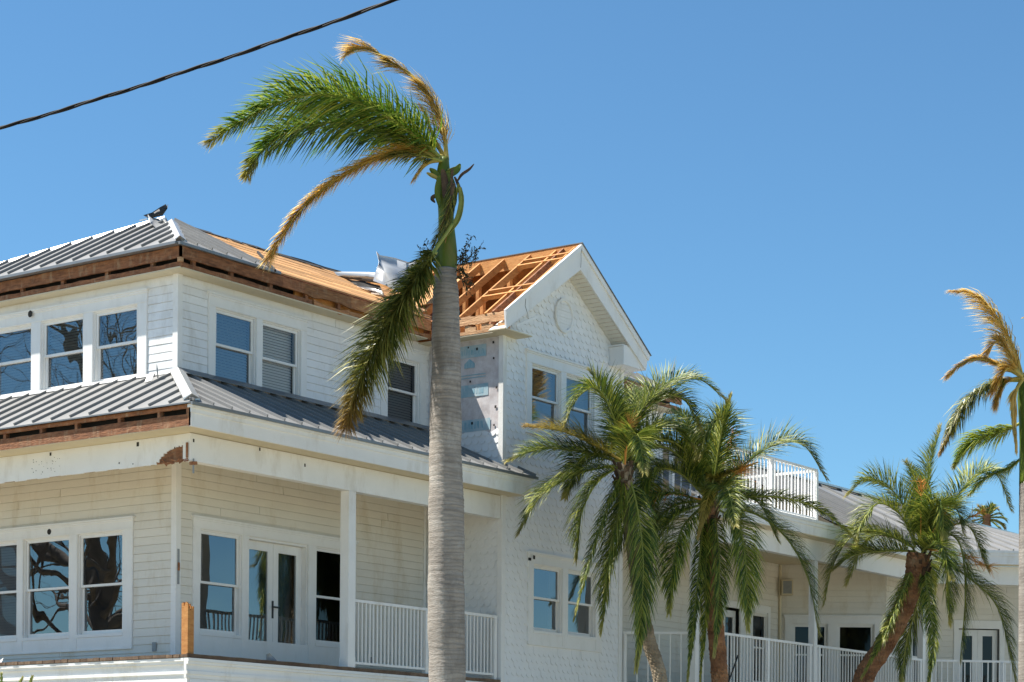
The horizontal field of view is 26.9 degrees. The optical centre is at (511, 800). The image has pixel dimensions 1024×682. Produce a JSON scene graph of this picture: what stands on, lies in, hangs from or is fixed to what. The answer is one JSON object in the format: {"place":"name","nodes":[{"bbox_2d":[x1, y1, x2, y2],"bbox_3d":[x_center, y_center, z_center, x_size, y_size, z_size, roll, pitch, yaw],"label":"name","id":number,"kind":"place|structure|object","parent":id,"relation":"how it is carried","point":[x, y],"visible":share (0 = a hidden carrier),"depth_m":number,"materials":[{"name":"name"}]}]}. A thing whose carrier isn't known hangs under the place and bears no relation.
{"place":"outdoors","nodes":[
{"label":"outdoors","id":0,"kind":"place"},
{"bbox_2d":[0,0,397,129],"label":"power cable","id":1,"kind":"object","parent":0,"point":[247,51],"visible":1,"depth_m":16.84,"materials":[{"name":"black plastic"}]},
{"bbox_2d":[266,653,276,660],"bbox_3d":[-3.830,-2.275,34.000,0.056,0.122,0.250,0,0,36],"label":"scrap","id":2,"kind":"object","parent":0,"point":[269,656],"visible":1,"depth_m":33.99,"materials":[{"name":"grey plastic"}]},
{"bbox_2d":[0,0,1023,566],"label":"sky","id":3,"kind":"structure","parent":0,"point":[783,201],"materials":[{"name":"blue"}]},
{"label":"ground","id":4,"kind":"structure","parent":0,"visible":0},
{"bbox_2d":[0,671,33,681],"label":"young palm","id":5,"kind":"object","parent":4,"relation":"on","point":[20,680],"visible":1,"depth_m":31.00,"materials":[{"name":"green plant"}]},
{"bbox_2d":[199,30,485,681],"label":"royal palm","id":6,"kind":"object","parent":4,"relation":"on","point":[400,135],"visible":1,"depth_m":32.74,"materials":[{"name":"green plant"}]},
{"bbox_2d":[0,216,1018,681],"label":"house","id":7,"kind":"structure","parent":4,"relation":"on","point":[216,500],"depth_m":37.18,"materials":[{"name":"white wood"}]},
{"bbox_2d":[0,541,16,641],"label":"window","id":8,"kind":"structure","parent":7,"relation":"in","point":[8,550],"depth_m":37.00,"materials":[{"name":"glass"}]},
{"bbox_2d":[0,324,30,399],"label":"window","id":9,"kind":"structure","parent":7,"relation":"in","point":[25,328],"depth_m":37.02,"materials":[{"name":"glass"}]},
{"bbox_2d":[21,536,68,640],"bbox_3d":[-7.856,-3.601,36.384,1.180,1.755,0.185,0,0,36],"label":"window","id":10,"kind":"structure","parent":7,"relation":"in","point":[28,590],"depth_m":36.66,"materials":[{"name":"paint"}]},
{"bbox_2d":[42,315,82,392],"bbox_3d":[-7.536,-7.529,36.189,1.080,1.255,0.210,0,0,36],"label":"window","id":11,"kind":"structure","parent":7,"relation":"in","point":[79,318],"depth_m":36.33,"materials":[{"name":"glass"}]},
{"bbox_2d":[75,530,122,637],"bbox_3d":[-6.796,-3.593,35.619,1.115,1.755,0.185,0,0,36],"label":"window","id":12,"kind":"structure","parent":7,"relation":"in","point":[82,633],"depth_m":35.87,"materials":[{"name":"paint"}]},
{"bbox_2d":[91,305,136,385],"bbox_3d":[-6.502,-7.521,35.443,1.080,1.255,0.210,0,0,36],"label":"window","id":13,"kind":"structure","parent":7,"relation":"in","point":[98,347],"depth_m":35.59,"materials":[{"name":"glass"}]},
{"bbox_2d":[145,364,158,381],"bbox_3d":[-5.752,-6.854,34.404,0.284,0.281,0.170,0,0,29],"label":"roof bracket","id":14,"kind":"object","parent":7,"relation":"on","point":[149,378],"visible":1,"depth_m":34.36,"materials":[{"name":"white metal"}]},
{"bbox_2d":[148,215,160,227],"bbox_3d":[-6.053,-9.832,36.500,0.270,0.353,0.599,0,0,1],"label":"ridge cap fragment","id":15,"kind":"object","parent":7,"relation":"on","point":[154,222],"visible":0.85,"depth_m":36.41,"materials":[{"name":"white metal"}]},
{"bbox_2d":[144,204,167,217],"bbox_3d":[-6.081,-10.101,36.706,0.474,0.346,0.204,0,0,-33],"label":"bent flashing","id":16,"kind":"object","parent":7,"relation":"on","point":[160,211],"visible":1,"depth_m":36.70,"materials":[{"name":"metal"}]},
{"bbox_2d":[199,529,242,638],"bbox_3d":[-4.866,-3.579,35.432,0.185,1.755,1.030,0,0,36],"label":"window","id":17,"kind":"structure","parent":7,"relation":"in","point":[236,586],"depth_m":35.78,"materials":[{"name":"paint"}]},
{"bbox_2d":[215,308,254,389],"bbox_3d":[-4.662,-7.507,35.694,0.210,1.255,1.020,0,0,36],"label":"window","id":18,"kind":"structure","parent":7,"relation":"in","point":[219,312],"depth_m":35.86,"materials":[{"name":"glass"}]},
{"bbox_2d":[249,540,272,641],"bbox_3d":[-4.322,-3.317,36.333,0.045,2.150,0.730,0,0,36],"label":"door","id":19,"kind":"structure","parent":7,"relation":"in","point":[253,545],"depth_m":36.53,"materials":[{"name":"paint"}]},
{"bbox_2d":[262,321,301,401],"bbox_3d":[-4.004,-7.502,36.607,0.210,1.255,1.010,0,0,36],"label":"window","id":20,"kind":"structure","parent":7,"relation":"in","point":[267,325],"depth_m":36.77,"materials":[{"name":"glass"}]},
{"bbox_2d":[272,544,300,644],"bbox_3d":[-3.889,-3.314,36.878,0.110,2.150,0.800,0,0,36],"label":"door","id":21,"kind":"structure","parent":7,"relation":"in","point":[277,549],"depth_m":37.07,"materials":[{"name":"paint"}]},
{"bbox_2d":[290,256,340,271],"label":"torn membrane","id":22,"kind":"object","parent":7,"relation":"on","point":[330,269],"visible":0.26,"depth_m":40.73,"materials":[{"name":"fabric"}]},
{"bbox_2d":[315,547,339,647],"bbox_3d":[-3.189,-3.566,37.755,0.185,1.755,1.020,0,0,36],"label":"window","id":23,"kind":"structure","parent":7,"relation":"in","point":[327,560],"depth_m":37.70,"materials":[{"name":"glass"}]},
{"bbox_2d":[334,272,379,283],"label":"fallen gutter","id":24,"kind":"object","parent":7,"relation":"on","point":[365,276],"visible":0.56,"depth_m":40.08,"materials":[{"name":"white metal"}]},
{"bbox_2d":[348,280,383,294],"bbox_3d":[-2.765,-9.541,39.825,1.026,0.426,0.292,0,0,29],"label":"roof scrap","id":25,"kind":"object","parent":7,"relation":"on","point":[365,284],"visible":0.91,"depth_m":39.81,"materials":[{"name":"metal"}]},
{"bbox_2d":[357,286,382,293],"bbox_3d":[-2.628,-9.392,39.441,0.593,0.246,0.172,0,0,24],"label":"roof scrap","id":26,"kind":"object","parent":7,"relation":"on","point":[373,289],"visible":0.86,"depth_m":39.40,"materials":[{"name":"white metal"}]},
{"bbox_2d":[373,251,415,290],"bbox_3d":[-2.067,-9.826,40.084,0.696,0.938,1.580,0,0,36],"label":"bent roof sheet","id":27,"kind":"object","parent":7,"relation":"on","point":[388,269],"visible":0.54,"depth_m":39.64,"materials":[{"name":"white metal"}]},
{"bbox_2d":[387,357,418,428],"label":"window","id":28,"kind":"structure","parent":7,"relation":"in","point":[403,397],"depth_m":39.41,"materials":[{"name":"glass"}]},
{"bbox_2d":[531,364,561,436],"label":"window","id":29,"kind":"structure","parent":7,"relation":"in","point":[556,374],"depth_m":40.22,"materials":[{"name":"glass"}]},
{"bbox_2d":[533,564,562,635],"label":"window","id":30,"kind":"structure","parent":7,"relation":"in","point":[557,571],"depth_m":40.40,"materials":[{"name":"paint"}]},
{"bbox_2d":[566,374,592,440],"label":"window","id":31,"kind":"structure","parent":7,"relation":"in","point":[589,403],"depth_m":41.19,"materials":[{"name":"glass"}]},
{"bbox_2d":[568,570,595,639],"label":"window","id":32,"kind":"structure","parent":7,"relation":"in","point":[590,611],"depth_m":41.33,"materials":[{"name":"paint"}]},
{"bbox_2d":[725,610,735,681],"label":"door","id":33,"kind":"structure","parent":7,"relation":"in","point":[730,620],"depth_m":48.10,"materials":[{"name":"paint"}]},
{"bbox_2d":[728,655,738,681],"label":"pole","id":34,"kind":"object","parent":7,"relation":"on","point":[733,668],"visible":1,"depth_m":41.75,"materials":[{"name":"black metal"}]},
{"bbox_2d":[753,611,766,681],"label":"window","id":35,"kind":"structure","parent":7,"relation":"in","point":[759,623],"depth_m":49.13,"materials":[{"name":"glass"}]},
{"bbox_2d":[781,580,792,595],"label":"wall speaker","id":36,"kind":"object","parent":7,"relation":"attached to","point":[786,587],"depth_m":49.51,"materials":[{"name":"grey plastic"}]},
{"bbox_2d":[792,624,827,681],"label":"window","id":37,"kind":"structure","parent":7,"relation":"in","point":[799,631],"depth_m":49.80,"materials":[{"name":"paint"}]},
{"bbox_2d":[837,624,873,681],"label":"window","id":38,"kind":"structure","parent":7,"relation":"in","point":[860,637],"depth_m":49.80,"materials":[{"name":"paint"}]},
{"bbox_2d":[959,630,976,681],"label":"door","id":39,"kind":"structure","parent":7,"relation":"in","point":[969,653],"depth_m":52.67,"materials":[{"name":"paint"}]},
{"bbox_2d":[977,630,996,681],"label":"door","id":40,"kind":"structure","parent":7,"relation":"in","point":[986,639],"depth_m":52.75,"materials":[{"name":"paint"}]},
{"bbox_2d":[503,356,731,681],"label":"date palm","id":41,"kind":"object","parent":4,"relation":"on","point":[628,436],"visible":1,"depth_m":38.09,"materials":[{"name":"green plant"}]},
{"bbox_2d":[598,392,858,681],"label":"date palm","id":42,"kind":"object","parent":4,"relation":"on","point":[702,467],"visible":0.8,"depth_m":39.05,"materials":[{"name":"green plant"}]},
{"bbox_2d":[820,422,1018,681],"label":"date palm","id":43,"kind":"object","parent":4,"relation":"on","point":[927,513],"visible":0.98,"depth_m":44.77,"materials":[{"name":"green plant"}]},
{"bbox_2d":[937,288,1023,681],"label":"royal palm","id":44,"kind":"object","parent":4,"relation":"on","point":[1010,364],"visible":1,"depth_m":42.78,"materials":[{"name":"green plant"}]},
{"bbox_2d":[968,501,1007,529],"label":"fan palm","id":45,"kind":"object","parent":4,"relation":"on","point":[990,510],"visible":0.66,"depth_m":74.90,"materials":[{"name":"green plant"}]}
]}

